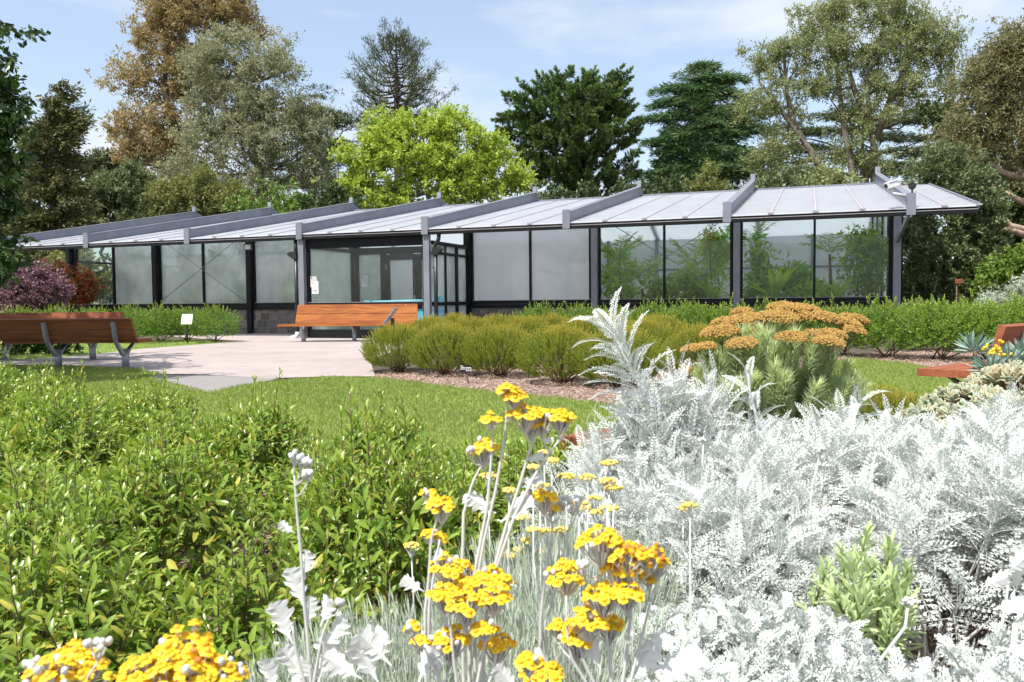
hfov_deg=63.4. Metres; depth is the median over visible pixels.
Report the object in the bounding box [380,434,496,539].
leafy shrub
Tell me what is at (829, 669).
silver bush
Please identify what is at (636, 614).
curry plant
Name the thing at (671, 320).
heath bush
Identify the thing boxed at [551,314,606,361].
heath bush
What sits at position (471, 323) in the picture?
heath bush
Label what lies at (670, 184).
tall shrub
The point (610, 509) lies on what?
yellow head flower
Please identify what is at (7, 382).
leafy shrub
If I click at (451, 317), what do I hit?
heath bush
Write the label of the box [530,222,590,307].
window
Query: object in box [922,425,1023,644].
silver bush
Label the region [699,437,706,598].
budding stalk
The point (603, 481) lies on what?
yellow head flower
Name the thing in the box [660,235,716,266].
palm
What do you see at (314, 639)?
curry plant
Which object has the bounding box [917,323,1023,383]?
park bench
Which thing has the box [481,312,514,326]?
heath bush
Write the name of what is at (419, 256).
door
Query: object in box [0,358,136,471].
leafy shrub
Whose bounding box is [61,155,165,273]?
broadleaf tree
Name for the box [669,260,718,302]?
indoor plant
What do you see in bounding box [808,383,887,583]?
silver plume
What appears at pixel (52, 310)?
clipped bush
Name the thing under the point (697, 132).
cedar tree
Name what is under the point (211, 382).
asphalt path
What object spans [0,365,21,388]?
leafy shrub
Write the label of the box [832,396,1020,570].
silver bush
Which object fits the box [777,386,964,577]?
silver bush
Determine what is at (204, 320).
clipped bush
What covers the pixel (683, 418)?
silver bush
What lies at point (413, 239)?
entrance window
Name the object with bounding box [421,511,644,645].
curry plant
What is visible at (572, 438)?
bush
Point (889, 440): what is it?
silver bush
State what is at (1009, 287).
silver shrub
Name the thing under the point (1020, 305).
clipped bush
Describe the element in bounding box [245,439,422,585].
leafy shrub
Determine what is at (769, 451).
silver bush
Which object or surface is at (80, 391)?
leafy shrub
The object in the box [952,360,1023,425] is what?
succulent
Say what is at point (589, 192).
tall shrub
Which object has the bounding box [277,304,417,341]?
park bench
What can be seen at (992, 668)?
silver bush
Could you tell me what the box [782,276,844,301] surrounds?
indoor plant
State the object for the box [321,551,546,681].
dusty miller
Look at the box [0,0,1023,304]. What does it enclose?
sky
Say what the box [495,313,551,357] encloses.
heath bush
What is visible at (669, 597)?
curry plant
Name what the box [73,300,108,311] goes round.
clipped bush
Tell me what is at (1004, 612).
budding stalk
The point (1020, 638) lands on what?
silver bush
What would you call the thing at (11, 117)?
broadleaf tree
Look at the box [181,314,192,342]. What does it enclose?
interpretive sign
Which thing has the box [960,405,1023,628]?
silver plume
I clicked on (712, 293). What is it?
strap leaf plant
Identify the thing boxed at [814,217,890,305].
window
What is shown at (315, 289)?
notice
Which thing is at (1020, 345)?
blue rosette
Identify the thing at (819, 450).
budding stalk
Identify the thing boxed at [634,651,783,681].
silver bush
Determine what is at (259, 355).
concrete path
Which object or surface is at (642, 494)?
silver bush
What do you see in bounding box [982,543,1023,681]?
dusty miller
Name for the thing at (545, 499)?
dusty miller
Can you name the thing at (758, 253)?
indoor plant
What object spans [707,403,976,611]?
silver bush
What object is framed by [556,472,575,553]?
yellow head flower
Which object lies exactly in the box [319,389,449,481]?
leafy shrub
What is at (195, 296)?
indoor plant
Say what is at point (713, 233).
red flower spike
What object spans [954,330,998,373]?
blue rosette
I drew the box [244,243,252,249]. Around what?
flood light
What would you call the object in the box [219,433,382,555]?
leafy shrub
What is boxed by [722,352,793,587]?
silver plume
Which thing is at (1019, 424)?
silver bush
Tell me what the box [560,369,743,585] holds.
silver bush
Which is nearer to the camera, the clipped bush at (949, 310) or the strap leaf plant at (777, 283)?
the clipped bush at (949, 310)
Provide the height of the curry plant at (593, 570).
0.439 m
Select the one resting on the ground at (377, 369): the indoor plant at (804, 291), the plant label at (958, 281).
the plant label at (958, 281)
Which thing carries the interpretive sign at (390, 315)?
on the concrete path at (259, 355)
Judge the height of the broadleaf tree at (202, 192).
7.961 m
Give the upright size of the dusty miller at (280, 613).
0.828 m
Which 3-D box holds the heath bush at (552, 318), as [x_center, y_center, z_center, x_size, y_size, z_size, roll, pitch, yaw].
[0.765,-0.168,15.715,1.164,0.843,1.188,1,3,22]
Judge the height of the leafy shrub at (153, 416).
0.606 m
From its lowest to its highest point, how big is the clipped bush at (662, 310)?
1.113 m
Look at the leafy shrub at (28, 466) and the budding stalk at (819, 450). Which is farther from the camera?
the leafy shrub at (28, 466)
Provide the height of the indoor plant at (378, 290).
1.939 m
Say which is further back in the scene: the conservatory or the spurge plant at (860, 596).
the conservatory
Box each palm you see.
[601,230,648,307]
[618,251,674,298]
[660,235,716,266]
[723,221,777,295]
[797,231,860,296]
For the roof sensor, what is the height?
0.240 m
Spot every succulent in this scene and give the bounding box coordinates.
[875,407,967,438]
[902,380,1023,439]
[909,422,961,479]
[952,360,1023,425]
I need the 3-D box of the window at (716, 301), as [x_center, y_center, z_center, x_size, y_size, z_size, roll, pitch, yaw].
[5.075,-2.264,22.598,1.837,2.664,0.175,0,3,20]
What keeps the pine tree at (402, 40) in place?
on the ground at (377, 369)
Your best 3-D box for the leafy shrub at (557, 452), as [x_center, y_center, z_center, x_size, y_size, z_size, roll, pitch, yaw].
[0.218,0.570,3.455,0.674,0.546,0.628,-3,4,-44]
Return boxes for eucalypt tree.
[81,0,278,292]
[909,8,1023,237]
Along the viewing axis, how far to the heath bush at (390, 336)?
11.75 m
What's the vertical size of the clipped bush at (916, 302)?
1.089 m
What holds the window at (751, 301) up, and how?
in the conservatory
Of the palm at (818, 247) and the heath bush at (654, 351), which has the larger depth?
the palm at (818, 247)
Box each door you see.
[386,253,417,299]
[417,253,449,316]
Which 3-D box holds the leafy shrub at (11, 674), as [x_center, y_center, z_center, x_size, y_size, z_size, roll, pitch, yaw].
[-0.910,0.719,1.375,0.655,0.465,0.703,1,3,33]
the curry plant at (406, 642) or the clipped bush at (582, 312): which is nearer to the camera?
the curry plant at (406, 642)
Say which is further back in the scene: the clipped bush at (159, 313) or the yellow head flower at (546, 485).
the clipped bush at (159, 313)
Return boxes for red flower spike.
[699,217,721,281]
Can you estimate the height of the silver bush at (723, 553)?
0.601 m
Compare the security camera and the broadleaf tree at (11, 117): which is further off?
the security camera
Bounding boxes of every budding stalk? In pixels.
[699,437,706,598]
[807,446,826,607]
[879,596,916,661]
[997,569,1011,659]
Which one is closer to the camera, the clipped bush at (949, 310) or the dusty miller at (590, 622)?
the dusty miller at (590, 622)
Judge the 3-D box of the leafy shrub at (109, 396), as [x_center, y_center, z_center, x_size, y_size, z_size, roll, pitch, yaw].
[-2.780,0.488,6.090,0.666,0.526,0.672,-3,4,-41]
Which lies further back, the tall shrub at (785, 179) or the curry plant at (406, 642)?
the tall shrub at (785, 179)
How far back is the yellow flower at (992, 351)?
4.84 m
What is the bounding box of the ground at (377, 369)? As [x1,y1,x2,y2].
[0,300,975,380]
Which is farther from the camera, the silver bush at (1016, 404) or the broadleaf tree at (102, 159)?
the broadleaf tree at (102, 159)
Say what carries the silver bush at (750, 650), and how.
on the mulch bed
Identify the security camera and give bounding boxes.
[884,178,905,197]
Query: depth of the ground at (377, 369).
15.33 m
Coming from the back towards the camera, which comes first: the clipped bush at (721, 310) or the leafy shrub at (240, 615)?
the clipped bush at (721, 310)
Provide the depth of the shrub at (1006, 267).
23.78 m
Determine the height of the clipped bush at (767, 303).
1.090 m
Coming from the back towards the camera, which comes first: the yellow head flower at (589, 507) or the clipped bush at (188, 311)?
the clipped bush at (188, 311)
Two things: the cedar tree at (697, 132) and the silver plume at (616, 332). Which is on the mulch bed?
the silver plume at (616, 332)
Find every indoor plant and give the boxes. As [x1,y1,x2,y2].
[182,286,222,306]
[221,287,245,302]
[280,279,321,301]
[370,279,417,295]
[601,248,641,307]
[634,267,687,298]
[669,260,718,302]
[692,224,729,290]
[743,233,781,306]
[767,250,823,296]
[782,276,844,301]
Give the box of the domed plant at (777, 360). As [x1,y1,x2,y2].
[676,300,875,490]
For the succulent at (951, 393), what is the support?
on the mulch bed
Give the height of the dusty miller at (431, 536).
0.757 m
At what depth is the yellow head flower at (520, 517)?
2.10 m
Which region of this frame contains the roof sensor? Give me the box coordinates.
[908,182,915,192]
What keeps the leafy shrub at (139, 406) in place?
on the mulch bed
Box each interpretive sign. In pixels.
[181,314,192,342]
[382,307,397,326]
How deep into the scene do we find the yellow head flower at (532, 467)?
1.79 m
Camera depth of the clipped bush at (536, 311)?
16.71 m
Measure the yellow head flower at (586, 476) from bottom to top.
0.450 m
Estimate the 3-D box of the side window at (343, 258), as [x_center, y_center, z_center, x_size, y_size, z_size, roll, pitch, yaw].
[-5.443,-1.487,24.921,0.100,2.640,2.540,0,3,20]
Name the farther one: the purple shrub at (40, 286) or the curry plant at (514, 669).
the purple shrub at (40, 286)
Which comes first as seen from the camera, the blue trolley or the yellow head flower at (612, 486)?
the yellow head flower at (612, 486)
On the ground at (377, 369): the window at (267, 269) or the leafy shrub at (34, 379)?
the leafy shrub at (34, 379)
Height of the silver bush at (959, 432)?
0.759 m
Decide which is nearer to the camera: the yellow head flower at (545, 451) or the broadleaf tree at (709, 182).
the yellow head flower at (545, 451)
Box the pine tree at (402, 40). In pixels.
[340,16,463,179]
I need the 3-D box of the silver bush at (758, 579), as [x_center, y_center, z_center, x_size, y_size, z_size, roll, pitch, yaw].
[0.620,0.605,2.150,0.601,0.584,0.619,-1,3,-1]
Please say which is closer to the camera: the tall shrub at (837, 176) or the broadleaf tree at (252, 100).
the tall shrub at (837, 176)
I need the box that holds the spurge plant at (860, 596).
[794,520,924,664]
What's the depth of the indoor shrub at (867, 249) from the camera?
22.01 m
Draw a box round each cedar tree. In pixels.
[267,83,385,198]
[635,57,785,192]
[754,102,956,182]
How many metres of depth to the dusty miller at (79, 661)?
0.72 m
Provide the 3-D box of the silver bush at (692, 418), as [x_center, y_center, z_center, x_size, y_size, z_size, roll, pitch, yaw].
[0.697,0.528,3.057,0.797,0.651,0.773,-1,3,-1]
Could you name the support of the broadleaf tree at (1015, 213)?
on the ground at (377, 369)
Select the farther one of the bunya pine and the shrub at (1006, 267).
the bunya pine
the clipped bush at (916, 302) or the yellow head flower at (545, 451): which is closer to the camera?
the yellow head flower at (545, 451)
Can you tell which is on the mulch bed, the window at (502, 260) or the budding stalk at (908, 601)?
the budding stalk at (908, 601)
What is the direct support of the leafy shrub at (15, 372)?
on the ground at (377, 369)
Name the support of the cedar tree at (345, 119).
on the ground at (377, 369)
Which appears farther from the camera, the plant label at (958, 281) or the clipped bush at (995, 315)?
the plant label at (958, 281)
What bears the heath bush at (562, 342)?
on the mulch bed
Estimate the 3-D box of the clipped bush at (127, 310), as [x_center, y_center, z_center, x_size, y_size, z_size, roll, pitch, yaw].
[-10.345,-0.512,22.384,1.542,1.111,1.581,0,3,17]
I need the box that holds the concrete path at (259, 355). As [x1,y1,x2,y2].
[0,334,401,377]
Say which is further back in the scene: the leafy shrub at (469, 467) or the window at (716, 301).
the window at (716, 301)
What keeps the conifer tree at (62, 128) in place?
on the ground at (377, 369)
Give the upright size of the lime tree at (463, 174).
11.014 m
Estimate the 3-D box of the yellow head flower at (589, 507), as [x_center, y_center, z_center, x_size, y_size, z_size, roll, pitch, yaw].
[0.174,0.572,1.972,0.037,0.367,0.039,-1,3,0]
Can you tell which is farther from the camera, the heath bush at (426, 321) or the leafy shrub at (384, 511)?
the heath bush at (426, 321)
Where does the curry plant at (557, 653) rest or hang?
on the mulch bed
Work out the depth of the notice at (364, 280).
26.00 m
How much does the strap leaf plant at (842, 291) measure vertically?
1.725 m
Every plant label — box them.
[460,365,471,382]
[955,279,962,300]
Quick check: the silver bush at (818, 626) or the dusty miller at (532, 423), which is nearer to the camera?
the dusty miller at (532, 423)
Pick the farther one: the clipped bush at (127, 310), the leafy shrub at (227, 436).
the clipped bush at (127, 310)
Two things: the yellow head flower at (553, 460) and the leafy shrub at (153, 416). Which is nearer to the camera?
the yellow head flower at (553, 460)
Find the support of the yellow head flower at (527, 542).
attached to the curry plant at (593, 570)
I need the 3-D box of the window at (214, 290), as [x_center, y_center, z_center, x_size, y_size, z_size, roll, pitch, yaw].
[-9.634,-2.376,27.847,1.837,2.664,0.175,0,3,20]
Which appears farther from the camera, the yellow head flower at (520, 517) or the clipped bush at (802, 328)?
the clipped bush at (802, 328)
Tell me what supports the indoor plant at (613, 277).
on the conservatory
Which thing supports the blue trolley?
on the concrete path at (259, 355)
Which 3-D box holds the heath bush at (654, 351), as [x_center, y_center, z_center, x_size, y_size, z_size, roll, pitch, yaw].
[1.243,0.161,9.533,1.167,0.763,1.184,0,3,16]
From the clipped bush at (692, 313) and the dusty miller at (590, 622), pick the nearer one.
the dusty miller at (590, 622)
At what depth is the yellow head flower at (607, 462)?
2.05 m
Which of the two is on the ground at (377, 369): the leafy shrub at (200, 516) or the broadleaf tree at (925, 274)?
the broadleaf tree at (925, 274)
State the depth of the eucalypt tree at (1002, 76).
30.31 m
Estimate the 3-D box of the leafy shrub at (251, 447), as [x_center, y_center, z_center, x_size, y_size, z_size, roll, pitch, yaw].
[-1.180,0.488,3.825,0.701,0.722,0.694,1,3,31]
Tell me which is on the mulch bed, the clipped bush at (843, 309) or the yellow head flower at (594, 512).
the clipped bush at (843, 309)
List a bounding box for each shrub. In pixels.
[0,256,77,312]
[0,341,40,388]
[0,343,84,354]
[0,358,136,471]
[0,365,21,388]
[0,366,94,443]
[0,369,134,481]
[0,371,15,415]
[0,373,28,399]
[0,427,113,523]
[0,435,27,476]
[0,440,159,655]
[0,452,155,559]
[0,502,221,681]
[0,626,102,681]
[6,230,59,268]
[7,366,87,403]
[17,358,90,396]
[27,248,123,309]
[35,372,102,411]
[39,257,108,311]
[58,401,271,610]
[83,424,226,554]
[85,384,229,477]
[89,373,160,415]
[94,371,191,422]
[95,248,188,303]
[103,366,215,441]
[104,389,238,494]
[123,494,393,681]
[167,245,245,301]
[176,367,332,524]
[206,409,297,486]
[215,177,335,288]
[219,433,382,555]
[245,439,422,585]
[265,383,500,642]
[286,171,374,266]
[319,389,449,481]
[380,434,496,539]
[393,440,569,603]
[438,415,545,512]
[489,415,627,537]
[516,178,604,199]
[607,169,694,195]
[724,162,817,189]
[788,161,865,186]
[831,222,903,296]
[974,271,1023,306]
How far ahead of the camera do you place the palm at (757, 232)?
23.17 m
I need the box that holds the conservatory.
[2,166,982,337]
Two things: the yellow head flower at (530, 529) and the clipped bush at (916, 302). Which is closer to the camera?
the yellow head flower at (530, 529)
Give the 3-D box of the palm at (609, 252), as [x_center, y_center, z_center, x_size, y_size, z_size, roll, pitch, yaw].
[3.000,-1.719,24.336,1.885,3.065,1.705,-2,3,-29]
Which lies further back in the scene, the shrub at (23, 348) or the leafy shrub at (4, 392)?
the shrub at (23, 348)
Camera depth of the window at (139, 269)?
29.14 m
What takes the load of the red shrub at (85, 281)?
on the ground at (377, 369)
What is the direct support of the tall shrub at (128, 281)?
on the ground at (377, 369)
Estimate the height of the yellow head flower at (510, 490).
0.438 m
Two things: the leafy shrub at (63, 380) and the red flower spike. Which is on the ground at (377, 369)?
the leafy shrub at (63, 380)
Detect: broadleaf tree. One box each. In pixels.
[0,20,50,289]
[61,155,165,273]
[83,146,119,303]
[135,158,255,294]
[150,18,342,204]
[681,158,732,191]
[724,0,977,182]
[875,134,1014,305]
[911,79,1023,309]
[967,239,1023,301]
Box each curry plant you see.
[230,649,369,681]
[238,607,418,681]
[253,594,491,681]
[280,585,533,681]
[354,560,579,679]
[370,652,485,681]
[386,618,637,681]
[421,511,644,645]
[446,582,692,681]
[489,509,639,596]
[490,513,710,669]
[507,578,718,681]
[558,517,739,664]
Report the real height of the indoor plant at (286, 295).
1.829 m
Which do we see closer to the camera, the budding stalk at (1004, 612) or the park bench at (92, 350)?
the budding stalk at (1004, 612)
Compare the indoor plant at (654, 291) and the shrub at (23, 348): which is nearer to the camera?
the shrub at (23, 348)
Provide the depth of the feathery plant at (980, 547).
2.52 m
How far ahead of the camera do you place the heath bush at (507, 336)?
10.76 m
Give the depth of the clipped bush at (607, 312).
16.35 m
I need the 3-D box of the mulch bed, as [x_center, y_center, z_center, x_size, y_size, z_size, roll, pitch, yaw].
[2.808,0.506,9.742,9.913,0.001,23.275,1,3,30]
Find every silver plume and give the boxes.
[567,287,726,497]
[575,414,622,530]
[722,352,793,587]
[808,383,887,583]
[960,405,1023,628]
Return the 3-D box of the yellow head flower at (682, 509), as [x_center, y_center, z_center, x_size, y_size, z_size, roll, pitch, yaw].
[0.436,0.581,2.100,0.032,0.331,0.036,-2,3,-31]
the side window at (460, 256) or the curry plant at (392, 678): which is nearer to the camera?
the curry plant at (392, 678)
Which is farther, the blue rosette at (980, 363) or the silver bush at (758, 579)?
the blue rosette at (980, 363)
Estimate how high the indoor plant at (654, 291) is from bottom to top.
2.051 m
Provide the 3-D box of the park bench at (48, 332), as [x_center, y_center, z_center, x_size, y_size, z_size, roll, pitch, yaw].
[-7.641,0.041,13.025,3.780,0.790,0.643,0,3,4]
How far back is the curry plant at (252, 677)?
1.54 m
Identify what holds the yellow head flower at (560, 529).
attached to the curry plant at (593, 570)
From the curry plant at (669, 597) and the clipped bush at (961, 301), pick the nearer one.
the curry plant at (669, 597)
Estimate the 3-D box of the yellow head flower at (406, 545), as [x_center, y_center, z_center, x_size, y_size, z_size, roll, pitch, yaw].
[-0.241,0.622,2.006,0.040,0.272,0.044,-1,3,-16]
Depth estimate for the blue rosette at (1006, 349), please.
4.98 m
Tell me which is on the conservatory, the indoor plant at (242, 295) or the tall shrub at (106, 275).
the indoor plant at (242, 295)
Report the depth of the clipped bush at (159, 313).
21.78 m
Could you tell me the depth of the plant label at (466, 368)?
10.13 m
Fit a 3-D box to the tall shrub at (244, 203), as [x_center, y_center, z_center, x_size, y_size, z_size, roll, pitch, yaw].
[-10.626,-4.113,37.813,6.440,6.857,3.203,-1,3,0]
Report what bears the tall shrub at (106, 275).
on the ground at (377, 369)
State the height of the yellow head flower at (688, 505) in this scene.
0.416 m
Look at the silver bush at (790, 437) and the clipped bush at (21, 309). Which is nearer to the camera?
the silver bush at (790, 437)
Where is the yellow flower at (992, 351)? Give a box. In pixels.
[981,339,1012,357]
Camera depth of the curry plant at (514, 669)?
1.54 m
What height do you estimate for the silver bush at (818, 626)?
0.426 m
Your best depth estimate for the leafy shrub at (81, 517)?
2.29 m
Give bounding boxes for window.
[73,242,115,310]
[113,241,152,310]
[160,240,205,309]
[202,237,246,309]
[253,240,298,309]
[303,233,341,301]
[306,235,423,337]
[310,248,353,328]
[431,240,467,317]
[471,225,531,307]
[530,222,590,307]
[599,225,665,307]
[664,216,732,306]
[741,220,815,306]
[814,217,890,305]
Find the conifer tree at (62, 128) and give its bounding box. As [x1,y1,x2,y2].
[0,78,109,312]
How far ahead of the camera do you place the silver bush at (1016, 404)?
3.13 m
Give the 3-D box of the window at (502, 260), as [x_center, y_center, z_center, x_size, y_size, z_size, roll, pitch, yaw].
[-0.318,-2.305,24.522,1.867,2.664,0.175,0,3,20]
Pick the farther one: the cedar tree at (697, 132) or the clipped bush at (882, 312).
the cedar tree at (697, 132)
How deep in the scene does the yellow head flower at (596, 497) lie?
2.09 m
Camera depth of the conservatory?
24.86 m
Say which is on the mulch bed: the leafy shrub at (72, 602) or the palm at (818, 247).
the leafy shrub at (72, 602)
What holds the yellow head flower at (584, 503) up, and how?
attached to the curry plant at (593, 570)
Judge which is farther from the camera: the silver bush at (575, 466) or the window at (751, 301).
the window at (751, 301)
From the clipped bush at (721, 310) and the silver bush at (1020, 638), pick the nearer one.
the silver bush at (1020, 638)
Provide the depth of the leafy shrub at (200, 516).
2.72 m
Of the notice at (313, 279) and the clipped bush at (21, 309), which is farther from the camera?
the notice at (313, 279)
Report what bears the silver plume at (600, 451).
on the mulch bed
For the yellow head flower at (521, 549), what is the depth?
1.96 m
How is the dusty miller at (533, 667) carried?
on the mulch bed
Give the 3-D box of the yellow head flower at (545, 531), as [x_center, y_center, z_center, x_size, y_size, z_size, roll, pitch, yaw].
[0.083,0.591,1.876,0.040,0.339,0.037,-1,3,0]
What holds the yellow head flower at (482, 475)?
attached to the curry plant at (593, 570)
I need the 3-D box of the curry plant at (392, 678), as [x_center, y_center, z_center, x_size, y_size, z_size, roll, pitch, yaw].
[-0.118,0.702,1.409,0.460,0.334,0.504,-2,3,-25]
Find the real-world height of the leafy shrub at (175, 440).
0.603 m
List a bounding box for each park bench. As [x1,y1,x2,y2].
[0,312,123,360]
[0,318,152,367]
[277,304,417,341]
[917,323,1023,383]
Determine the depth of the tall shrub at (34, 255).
35.40 m
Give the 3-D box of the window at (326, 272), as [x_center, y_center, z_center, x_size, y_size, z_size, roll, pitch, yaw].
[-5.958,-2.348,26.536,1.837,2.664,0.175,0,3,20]
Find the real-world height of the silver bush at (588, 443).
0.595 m
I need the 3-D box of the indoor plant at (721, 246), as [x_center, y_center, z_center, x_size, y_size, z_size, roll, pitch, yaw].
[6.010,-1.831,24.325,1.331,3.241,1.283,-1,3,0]
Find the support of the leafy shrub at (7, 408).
on the mulch bed
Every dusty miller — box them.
[21,636,115,681]
[115,618,250,681]
[257,449,391,681]
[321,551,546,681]
[400,487,454,681]
[461,382,576,681]
[490,650,564,681]
[502,486,583,661]
[543,524,703,681]
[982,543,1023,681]
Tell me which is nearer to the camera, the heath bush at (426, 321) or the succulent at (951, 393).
the succulent at (951, 393)
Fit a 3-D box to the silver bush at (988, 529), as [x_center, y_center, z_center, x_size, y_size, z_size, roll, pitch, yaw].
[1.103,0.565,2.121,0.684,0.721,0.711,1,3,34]
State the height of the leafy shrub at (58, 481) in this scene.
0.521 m
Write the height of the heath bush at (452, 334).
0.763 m
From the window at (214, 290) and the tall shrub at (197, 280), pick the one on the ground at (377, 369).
the tall shrub at (197, 280)
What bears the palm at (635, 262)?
in the conservatory
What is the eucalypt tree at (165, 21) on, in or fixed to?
on the ground at (377, 369)
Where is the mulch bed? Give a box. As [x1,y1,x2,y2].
[4,350,1023,681]
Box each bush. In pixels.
[1,303,44,312]
[31,302,80,312]
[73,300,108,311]
[105,302,160,337]
[128,302,185,341]
[155,299,213,340]
[183,302,242,341]
[359,321,435,371]
[401,315,452,352]
[405,320,485,374]
[438,311,466,324]
[442,313,495,355]
[455,321,540,376]
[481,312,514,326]
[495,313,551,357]
[499,434,664,551]
[506,298,570,322]
[513,321,606,383]
[528,312,571,335]
[534,434,752,615]
[546,300,605,319]
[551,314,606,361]
[553,421,709,528]
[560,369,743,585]
[560,404,798,467]
[569,324,670,386]
[579,296,634,324]
[592,339,794,581]
[593,311,631,325]
[611,415,880,607]
[614,312,679,367]
[616,404,808,556]
[616,458,858,633]
[616,594,829,681]
[618,296,690,323]
[633,457,877,646]
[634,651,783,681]
[636,311,691,342]
[660,321,731,379]
[664,296,726,352]
[690,292,767,326]
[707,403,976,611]
[707,591,891,678]
[714,406,891,580]
[737,295,808,346]
[753,637,938,681]
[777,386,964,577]
[783,297,844,354]
[786,407,1023,625]
[801,292,887,355]
[816,421,1023,681]
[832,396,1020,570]
[843,293,937,357]
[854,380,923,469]
[870,390,1023,623]
[882,295,957,350]
[884,293,995,359]
[887,628,1023,681]
[912,377,1023,543]
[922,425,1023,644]
[928,288,1023,359]
[932,288,1008,350]
[953,612,1023,672]
[973,290,1023,346]
[983,290,1023,323]
[1000,414,1023,553]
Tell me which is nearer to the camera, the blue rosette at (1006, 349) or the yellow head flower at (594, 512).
the yellow head flower at (594, 512)
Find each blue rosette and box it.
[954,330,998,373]
[966,352,1006,372]
[989,341,1023,362]
[1007,337,1023,359]
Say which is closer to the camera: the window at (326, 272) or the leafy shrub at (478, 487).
the leafy shrub at (478, 487)
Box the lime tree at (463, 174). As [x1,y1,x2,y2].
[310,102,540,208]
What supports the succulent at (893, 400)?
on the mulch bed
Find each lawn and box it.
[0,340,221,359]
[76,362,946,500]
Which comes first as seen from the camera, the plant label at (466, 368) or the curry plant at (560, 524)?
the curry plant at (560, 524)
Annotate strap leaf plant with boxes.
[693,272,753,297]
[743,261,805,297]
[806,274,860,296]
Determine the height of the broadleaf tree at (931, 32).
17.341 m
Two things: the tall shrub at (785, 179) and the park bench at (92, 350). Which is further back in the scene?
the tall shrub at (785, 179)
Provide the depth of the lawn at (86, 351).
19.11 m
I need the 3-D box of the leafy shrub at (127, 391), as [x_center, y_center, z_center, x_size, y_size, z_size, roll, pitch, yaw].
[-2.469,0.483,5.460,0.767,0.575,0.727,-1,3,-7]
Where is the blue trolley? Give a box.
[364,296,442,321]
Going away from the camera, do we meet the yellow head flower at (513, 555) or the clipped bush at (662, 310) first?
the yellow head flower at (513, 555)
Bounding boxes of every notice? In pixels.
[310,276,316,286]
[312,281,318,293]
[361,275,367,286]
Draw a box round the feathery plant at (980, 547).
[924,504,1019,588]
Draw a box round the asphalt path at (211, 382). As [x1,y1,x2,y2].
[149,375,276,392]
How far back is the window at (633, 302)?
23.08 m
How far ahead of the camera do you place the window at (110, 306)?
29.51 m
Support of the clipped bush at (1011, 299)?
on the mulch bed
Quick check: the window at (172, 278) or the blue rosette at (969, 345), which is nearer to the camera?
the blue rosette at (969, 345)
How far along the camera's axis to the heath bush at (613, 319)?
14.82 m
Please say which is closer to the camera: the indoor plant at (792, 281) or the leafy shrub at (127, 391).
the leafy shrub at (127, 391)
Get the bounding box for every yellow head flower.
[403,541,419,617]
[479,472,496,563]
[502,487,515,602]
[507,553,516,592]
[513,546,522,562]
[516,514,530,561]
[520,536,535,589]
[526,463,539,608]
[526,525,541,602]
[531,482,550,598]
[537,449,551,550]
[541,527,556,594]
[546,457,559,565]
[554,526,568,557]
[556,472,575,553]
[573,500,588,601]
[578,473,596,574]
[579,505,592,586]
[585,495,601,536]
[590,509,603,532]
[598,477,615,578]
[599,503,619,526]
[600,459,618,523]
[604,483,623,528]
[676,506,690,593]
[681,501,697,616]
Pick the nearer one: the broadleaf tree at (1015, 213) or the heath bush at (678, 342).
the heath bush at (678, 342)
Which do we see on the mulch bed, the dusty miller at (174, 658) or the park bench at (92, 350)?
the dusty miller at (174, 658)
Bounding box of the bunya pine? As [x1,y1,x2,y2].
[489,62,645,196]
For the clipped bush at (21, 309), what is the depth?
21.89 m
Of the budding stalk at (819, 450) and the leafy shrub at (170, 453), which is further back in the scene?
the leafy shrub at (170, 453)
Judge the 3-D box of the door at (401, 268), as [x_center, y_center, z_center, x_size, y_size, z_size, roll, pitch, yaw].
[-3.386,-1.461,25.649,1.135,2.500,0.131,0,3,20]
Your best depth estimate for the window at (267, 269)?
27.29 m
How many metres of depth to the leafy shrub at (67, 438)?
3.93 m
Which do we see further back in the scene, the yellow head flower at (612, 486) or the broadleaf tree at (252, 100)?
the broadleaf tree at (252, 100)
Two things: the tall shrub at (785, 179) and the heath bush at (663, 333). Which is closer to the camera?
the heath bush at (663, 333)
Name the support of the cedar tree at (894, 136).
on the ground at (377, 369)
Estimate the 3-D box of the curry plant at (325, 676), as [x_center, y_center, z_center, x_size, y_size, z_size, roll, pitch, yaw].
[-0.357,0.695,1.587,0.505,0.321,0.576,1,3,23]
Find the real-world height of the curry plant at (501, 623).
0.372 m
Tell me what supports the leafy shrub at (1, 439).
on the mulch bed
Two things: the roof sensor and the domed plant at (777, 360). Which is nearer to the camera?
the domed plant at (777, 360)

